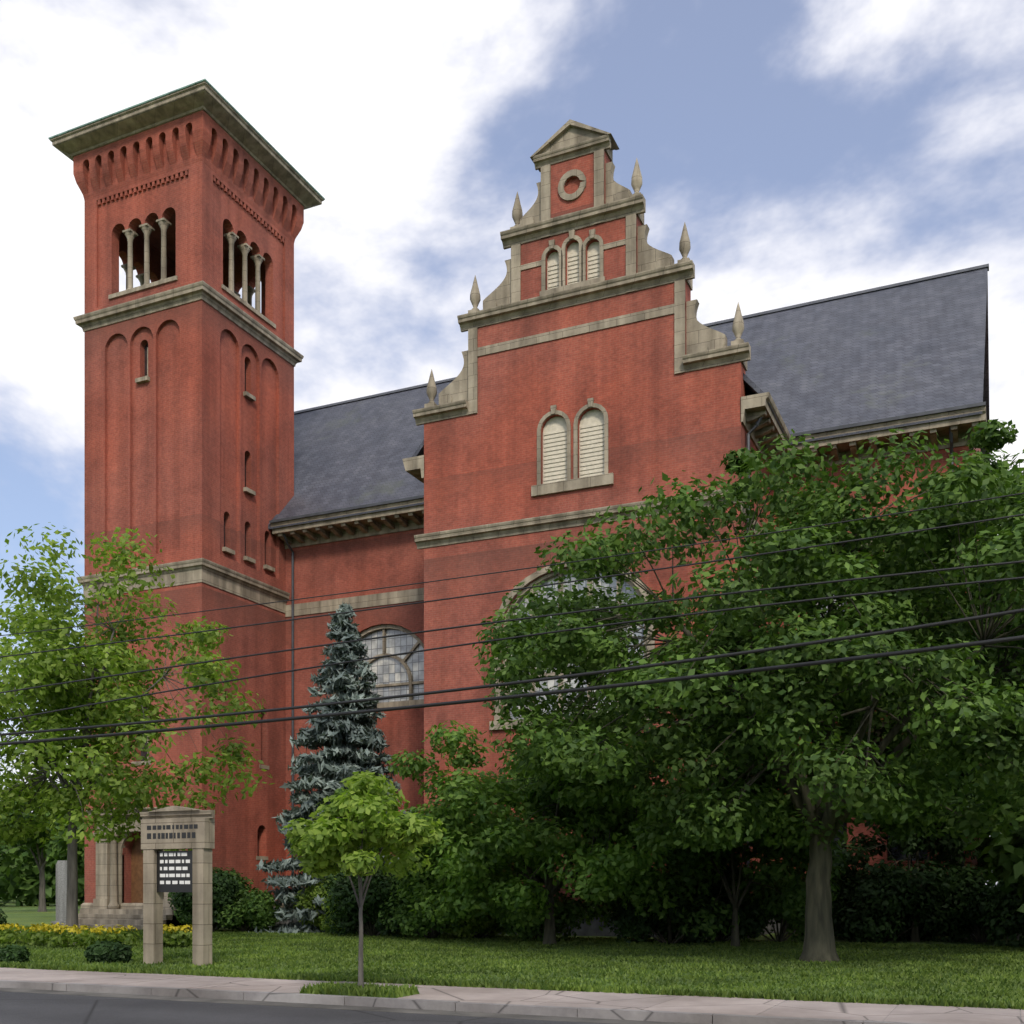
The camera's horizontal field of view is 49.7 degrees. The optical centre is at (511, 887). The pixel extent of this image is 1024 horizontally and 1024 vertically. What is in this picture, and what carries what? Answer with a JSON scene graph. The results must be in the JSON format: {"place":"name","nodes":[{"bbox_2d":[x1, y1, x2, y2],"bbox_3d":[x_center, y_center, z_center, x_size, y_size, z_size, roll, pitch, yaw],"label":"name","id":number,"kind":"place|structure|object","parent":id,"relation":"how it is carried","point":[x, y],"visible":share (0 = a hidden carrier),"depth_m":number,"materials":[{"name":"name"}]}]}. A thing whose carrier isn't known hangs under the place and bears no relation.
{"place":"outdoors","nodes":[
{"label":"outdoors","id":0,"kind":"place"},
{"bbox_2d":[0,991,602,1023],"bbox_3d":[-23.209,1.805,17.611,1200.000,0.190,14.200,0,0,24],"label":"gutter","id":1,"kind":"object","parent":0,"point":[26,1008],"depth_m":14.90,"materials":[{"name":"concrete"}]},
{"bbox_2d":[0,988,694,1023],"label":"gutter dirt","id":2,"kind":"structure","parent":1,"relation":"on","point":[474,1014],"depth_m":15.73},
{"bbox_2d":[0,980,930,1023],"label":"kerbs","id":3,"kind":"structure","parent":1,"relation":"on","point":[644,1015],"depth_m":15.38,"materials":[{"name":"grey concrete"}]},
{"bbox_2d":[0,493,1023,745],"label":"overhead wires","id":4,"kind":"object","parent":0,"point":[862,657],"visible":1,"depth_m":15.65,"materials":[{"name":"black"}]},
{"bbox_2d":[0,967,1023,1023],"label":"pavement","id":5,"kind":"structure","parent":0,"point":[856,1011],"depth_m":15.60,"materials":[{"name":"concrete"}]},
{"bbox_2d":[281,771,446,987],"bbox_3d":[-2.212,0.029,16.642,2.734,3.643,2.410,0,0,24],"label":"street tree","id":6,"kind":"object","parent":5,"relation":"on","point":[318,842],"depth_m":16.22,"materials":[{"name":"green plant"}]},
{"bbox_2d":[0,961,1023,1009],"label":"lawn edge tufts","id":7,"kind":"object","parent":5,"relation":"on","point":[896,1000],"visible":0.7,"depth_m":17.16,"materials":[{"name":"green plant"}]},
{"bbox_2d":[758,1000,1021,1023],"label":"pavement joints","id":8,"kind":"object","parent":5,"relation":"on","point":[889,1014],"depth_m":13.91,"materials":[{"name":"grey concrete"}]},
{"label":"tree pit grass","id":9,"kind":"object","parent":5,"relation":"on","visible":0},
{"bbox_2d":[298,980,419,997],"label":"tree pit blades","id":10,"kind":"object","parent":9,"relation":"on","point":[371,989],"visible":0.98,"depth_m":16.36,"materials":[{"name":"green plant"}]},
{"bbox_2d":[0,894,1023,1006],"bbox_3d":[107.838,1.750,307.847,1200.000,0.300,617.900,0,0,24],"label":"lawn ground","id":11,"kind":"structure","parent":0,"point":[24,915],"depth_m":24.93,"materials":[{"name":"green plant"}]},
{"bbox_2d":[0,909,8,930],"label":"shrub","id":12,"kind":"object","parent":11,"relation":"on","point":[3,920],"visible":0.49,"depth_m":36.58,"materials":[{"name":"plant"}]},
{"bbox_2d":[0,944,30,962],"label":"shrub","id":13,"kind":"object","parent":11,"relation":"on","point":[12,953],"visible":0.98,"depth_m":23.34,"materials":[{"name":"green plant"}]},
{"bbox_2d":[0,782,83,911],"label":"tree","id":14,"kind":"object","parent":11,"relation":"on","point":[31,842],"depth_m":71.80,"materials":[{"name":"green plant"}]},
{"bbox_2d":[0,781,1006,906],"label":"tree belt leaves","id":15,"kind":"object","parent":14,"relation":"attached to","point":[23,881],"visible":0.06,"depth_m":93.68,"materials":[{"name":"green plant"}]},
{"bbox_2d":[51,860,66,923],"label":"stone marker","id":16,"kind":"object","parent":11,"relation":"on","point":[61,883],"visible":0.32,"depth_m":45.79,"materials":[{"name":"stone"}]},
{"bbox_2d":[45,814,83,877],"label":"tree","id":17,"kind":"object","parent":11,"relation":"on","point":[60,842],"visible":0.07,"depth_m":60.82,"materials":[{"name":"green plant"}]},
{"bbox_2d":[0,927,191,947],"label":"flower bed","id":18,"kind":"object","parent":11,"relation":"on","point":[66,938],"visible":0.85,"depth_m":29.33,"materials":[{"name":"green plant"}]},
{"bbox_2d":[0,922,191,934],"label":"yellow flower bed","id":19,"kind":"object","parent":18,"relation":"on","point":[44,926],"visible":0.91,"depth_m":29.52,"materials":[{"name":"yellow plant"}]},
{"bbox_2d":[83,940,132,962],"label":"shrub","id":20,"kind":"object","parent":11,"relation":"on","point":[107,951],"visible":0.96,"depth_m":23.33,"materials":[{"name":"green plant"}]},
{"bbox_2d":[0,522,273,944],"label":"locust tree","id":21,"kind":"object","parent":11,"relation":"on","point":[48,668],"depth_m":29.74,"materials":[{"name":"green plant"}]},
{"bbox_2d":[140,806,214,965],"bbox_3d":[-6.952,0.005,22.998,1.860,3.390,0.316,0,0,24],"label":"stone sign","id":22,"kind":"object","parent":11,"relation":"on","point":[201,844],"visible":0.88,"depth_m":22.78,"materials":[{"name":"beige stone"}]},
{"bbox_2d":[147,824,197,838],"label":"sign letters","id":23,"kind":"object","parent":22,"relation":"attached to","point":[171,834],"visible":1,"depth_m":22.86,"materials":[{"name":"black metal"}]},
{"bbox_2d":[157,851,191,891],"bbox_3d":[-6.952,-0.330,22.998,1.023,0.860,0.093,0,0,24],"label":"sign board","id":24,"kind":"object","parent":22,"relation":"attached to","point":[171,887],"visible":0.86,"depth_m":22.97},
{"bbox_2d":[160,853,189,883],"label":"sign letters","id":25,"kind":"object","parent":24,"relation":"attached to","point":[177,868],"visible":1,"depth_m":22.96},
{"bbox_2d":[73,110,303,902],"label":"tower","id":26,"kind":"structure","parent":11,"relation":"on","point":[179,436],"depth_m":44.36,"materials":[{"name":"brick"}]},
{"bbox_2d":[131,834,142,902],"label":"tower door","id":27,"kind":"structure","parent":26,"relation":"in","point":[137,875],"depth_m":44.55,"materials":[{"name":"brown wood"}]},
{"bbox_2d":[50,81,323,209],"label":"tower cornice","id":28,"kind":"structure","parent":26,"relation":"attached to","point":[216,107],"depth_m":43.60,"materials":[{"name":"beige stone"}]},
{"bbox_2d":[48,79,324,199],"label":"roof edge","id":29,"kind":"object","parent":28,"relation":"on","point":[131,107],"visible":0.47,"depth_m":43.26,"materials":[{"name":"metal"}]},
{"bbox_2d":[167,867,258,931],"bbox_3d":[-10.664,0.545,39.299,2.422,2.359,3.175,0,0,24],"label":"shrub","id":30,"kind":"object","parent":11,"relation":"on","point":[225,889],"depth_m":38.86,"materials":[{"name":"green plant"}]},
{"bbox_2d":[215,888,280,931],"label":"shrub","id":31,"kind":"object","parent":11,"relation":"on","point":[251,903],"depth_m":38.92,"materials":[{"name":"green plant"}]},
{"bbox_2d":[292,876,344,932],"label":"shrub","id":32,"kind":"object","parent":11,"relation":"on","point":[306,902],"depth_m":38.68,"materials":[{"name":"green plant"}]},
{"bbox_2d":[248,602,414,933],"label":"blue spruce","id":33,"kind":"object","parent":11,"relation":"on","point":[327,734],"depth_m":40.31,"materials":[{"name":"plant"}]},
{"bbox_2d":[320,873,392,933],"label":"shrub","id":34,"kind":"object","parent":11,"relation":"on","point":[325,901],"depth_m":37.23,"materials":[{"name":"green plant"}]},
{"bbox_2d":[319,861,411,936],"bbox_3d":[-4.569,0.374,36.163,3.432,2.708,3.321,0,0,24],"label":"shrub","id":35,"kind":"object","parent":11,"relation":"on","point":[378,890],"depth_m":35.47,"materials":[{"name":"green plant"}]},
{"bbox_2d":[386,876,465,935],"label":"shrub","id":36,"kind":"object","parent":11,"relation":"on","point":[411,898],"depth_m":35.70,"materials":[{"name":"green plant"}]},
{"bbox_2d":[378,867,480,938],"bbox_3d":[-2.647,0.266,34.447,3.502,2.920,3.564,0,0,24],"label":"shrub","id":37,"kind":"object","parent":11,"relation":"on","point":[409,920],"depth_m":33.33,"materials":[{"name":"green plant"}]},
{"bbox_2d":[442,876,517,938],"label":"shrub","id":38,"kind":"object","parent":11,"relation":"on","point":[488,923],"depth_m":33.76,"materials":[{"name":"green plant"}]},
{"bbox_2d":[60,119,986,929],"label":"stone trim","id":39,"kind":"structure","parent":11,"relation":"on","point":[698,345],"depth_m":37.44,"materials":[{"name":"stone"}]},
{"bbox_2d":[108,158,743,908],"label":"smooth stone trim","id":40,"kind":"structure","parent":39,"relation":"on","point":[474,294],"depth_m":43.87,"materials":[{"name":"stone"}]},
{"bbox_2d":[141,343,927,860],"bbox_3d":[-0.569,-11.325,40.435,29.486,20.850,4.817,0,0,21],"label":"dark window glass","id":41,"kind":"object","parent":39,"relation":"attached to","point":[895,853],"visible":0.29,"depth_m":38.27,"materials":[{"name":"black glass"}]},
{"bbox_2d":[269,401,985,922],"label":"gutters and downpipes","id":42,"kind":"object","parent":39,"relation":"attached to","point":[901,417],"visible":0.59,"depth_m":43.75,"materials":[{"name":"brown metal"}]},
{"bbox_2d":[82,907,974,938],"bbox_3d":[-2.339,1.375,41.719,36.360,1.050,6.480,0,0,24],"label":"foundation","id":43,"kind":"object","parent":11,"relation":"on","point":[592,929],"visible":0.02,"depth_m":36.52,"materials":[{"name":"grey stone"}]},
{"bbox_2d":[491,875,599,940],"bbox_3d":[0.988,0.648,33.010,3.622,2.162,3.724,0,0,24],"label":"shrub","id":44,"kind":"object","parent":11,"relation":"on","point":[570,908],"depth_m":32.15,"materials":[{"name":"green plant"}]},
{"bbox_2d":[330,703,784,944],"bbox_3d":[0.954,-1.656,30.993,13.452,7.012,8.534,0,0,24],"label":"tree","id":45,"kind":"object","parent":11,"relation":"on","point":[491,838],"depth_m":29.39,"materials":[{"name":"green plant"}]},
{"bbox_2d":[424,150,744,905],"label":"gable wall","id":46,"kind":"structure","parent":11,"relation":"on","point":[480,467],"depth_m":37.20,"materials":[{"name":"brick"}]},
{"bbox_2d":[98,170,579,242],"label":"decorative brickwork","id":47,"kind":"object","parent":46,"relation":"attached to","point":[572,185],"visible":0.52,"depth_m":43.90,"materials":[{"name":"red brick"}]},
{"bbox_2d":[543,242,603,483],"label":"shutters","id":48,"kind":"object","parent":46,"relation":"attached to","point":[591,444],"visible":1,"depth_m":36.97,"materials":[{"name":"beige wood"}]},
{"bbox_2d":[337,571,920,719],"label":"arched windows","id":49,"kind":"structure","parent":46,"relation":"attached to","point":[388,670],"depth_m":45.38,"materials":[{"name":"grey glass"}]},
{"bbox_2d":[592,867,667,940],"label":"shrub","id":50,"kind":"object","parent":11,"relation":"on","point":[612,903],"depth_m":32.61,"materials":[{"name":"green plant"}]},
{"bbox_2d":[606,879,726,944],"bbox_3d":[4.341,0.721,31.189,3.588,2.115,3.168,0,0,24],"label":"shrub","id":51,"kind":"object","parent":11,"relation":"on","point":[627,922],"depth_m":30.94,"materials":[{"name":"green plant"}]},
{"bbox_2d":[677,862,778,941],"bbox_3d":[6.352,0.349,32.535,3.801,2.761,2.828,0,0,65],"label":"shrub","id":52,"kind":"object","parent":11,"relation":"on","point":[751,922],"depth_m":31.39,"materials":[{"name":"green plant"}]},
{"bbox_2d":[631,761,847,946],"bbox_3d":[6.057,-1.008,29.896,5.954,5.715,5.393,0,0,24],"label":"understory","id":53,"kind":"object","parent":11,"relation":"on","point":[791,859],"depth_m":29.47,"materials":[{"name":"green plant"}]},
{"bbox_2d":[472,419,1023,962],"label":"maple","id":54,"kind":"object","parent":11,"relation":"on","point":[989,719],"depth_m":21.78,"materials":[{"name":"green plant"}]},
{"bbox_2d":[745,430,771,892],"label":"transept body","id":55,"kind":"structure","parent":11,"relation":"on","point":[752,445],"depth_m":36.93,"materials":[{"name":"brick"}]},
{"bbox_2d":[725,867,805,941],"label":"shrub","id":56,"kind":"object","parent":11,"relation":"on","point":[794,922],"depth_m":32.13,"materials":[{"name":"green plant"}]},
{"bbox_2d":[830,860,884,938],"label":"shrub","id":57,"kind":"object","parent":11,"relation":"on","point":[849,886],"depth_m":34.37,"materials":[{"name":"plant"}]},
{"bbox_2d":[831,861,963,943],"bbox_3d":[11.082,0.435,32.568,4.120,2.624,3.962,0,0,24],"label":"shrub","id":58,"kind":"object","parent":11,"relation":"on","point":[880,906],"depth_m":31.75,"materials":[{"name":"green plant"}]},
{"bbox_2d":[832,751,990,941],"bbox_3d":[11.572,-1.271,32.921,5.146,6.242,5.884,0,0,24],"label":"understory","id":59,"kind":"object","parent":11,"relation":"on","point":[946,846],"depth_m":32.39,"materials":[{"name":"green plant"}]},
{"bbox_2d":[842,461,1023,938],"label":"tree","id":60,"kind":"object","parent":11,"relation":"on","point":[990,817],"depth_m":32.36,"materials":[{"name":"green plant"}]},
{"bbox_2d":[891,870,980,940],"bbox_3d":[12.565,0.541,33.843,3.351,2.377,3.349,0,0,24],"label":"shrub","id":61,"kind":"object","parent":11,"relation":"on","point":[902,937],"depth_m":33.21,"materials":[{"name":"green plant"}]},
{"bbox_2d":[930,864,1020,941],"bbox_3d":[13.458,0.525,32.358,3.246,2.406,3.569,0,0,24],"label":"shrub","id":62,"kind":"object","parent":11,"relation":"on","point":[969,905],"depth_m":31.71,"materials":[{"name":"green plant"}]},
{"bbox_2d":[946,449,1023,717],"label":"tree","id":63,"kind":"object","parent":11,"relation":"on","point":[1019,461],"visible":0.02,"depth_m":34.71,"materials":[{"name":"plant"}]},
{"bbox_2d":[950,648,1020,938],"bbox_3d":[16.934,-3.252,33.594,7.617,10.204,8.990,0,0,24],"label":"tree","id":64,"kind":"object","parent":11,"relation":"on","point":[950,763],"depth_m":32.72,"materials":[{"name":"green plant"}]},
{"bbox_2d":[977,804,1002,887],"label":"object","id":65,"kind":"object","parent":11,"relation":"on","point":[981,862],"visible":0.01,"depth_m":42.05,"materials":[{"name":"plant"}]},
{"bbox_2d":[962,808,1023,912],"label":"tree","id":66,"kind":"object","parent":11,"relation":"on","point":[1009,861],"visible":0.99,"depth_m":27.19,"materials":[{"name":"green plant"}]},
{"bbox_2d":[979,875,1023,947],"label":"shrub","id":67,"kind":"object","parent":11,"relation":"on","point":[1008,904],"depth_m":29.45,"materials":[{"name":"green plant"}]},
{"bbox_2d":[0,0,1023,884],"label":"sky","id":68,"kind":"structure","parent":0,"point":[805,151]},
{"bbox_2d":[286,446,981,887],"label":"nave walls","id":69,"kind":"structure","parent":0,"point":[386,562],"depth_m":45.74,"materials":[{"name":"brick"}]},
{"bbox_2d":[268,267,989,540],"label":"roofs","id":70,"kind":"structure","parent":69,"relation":"on","point":[918,347],"depth_m":42.33,"materials":[{"name":"stone"}]},
{"bbox_2d":[294,264,988,413],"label":"ridge cap","id":71,"kind":"object","parent":70,"relation":"on","point":[732,319],"visible":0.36,"depth_m":45.70,"materials":[{"name":"grey metal"}]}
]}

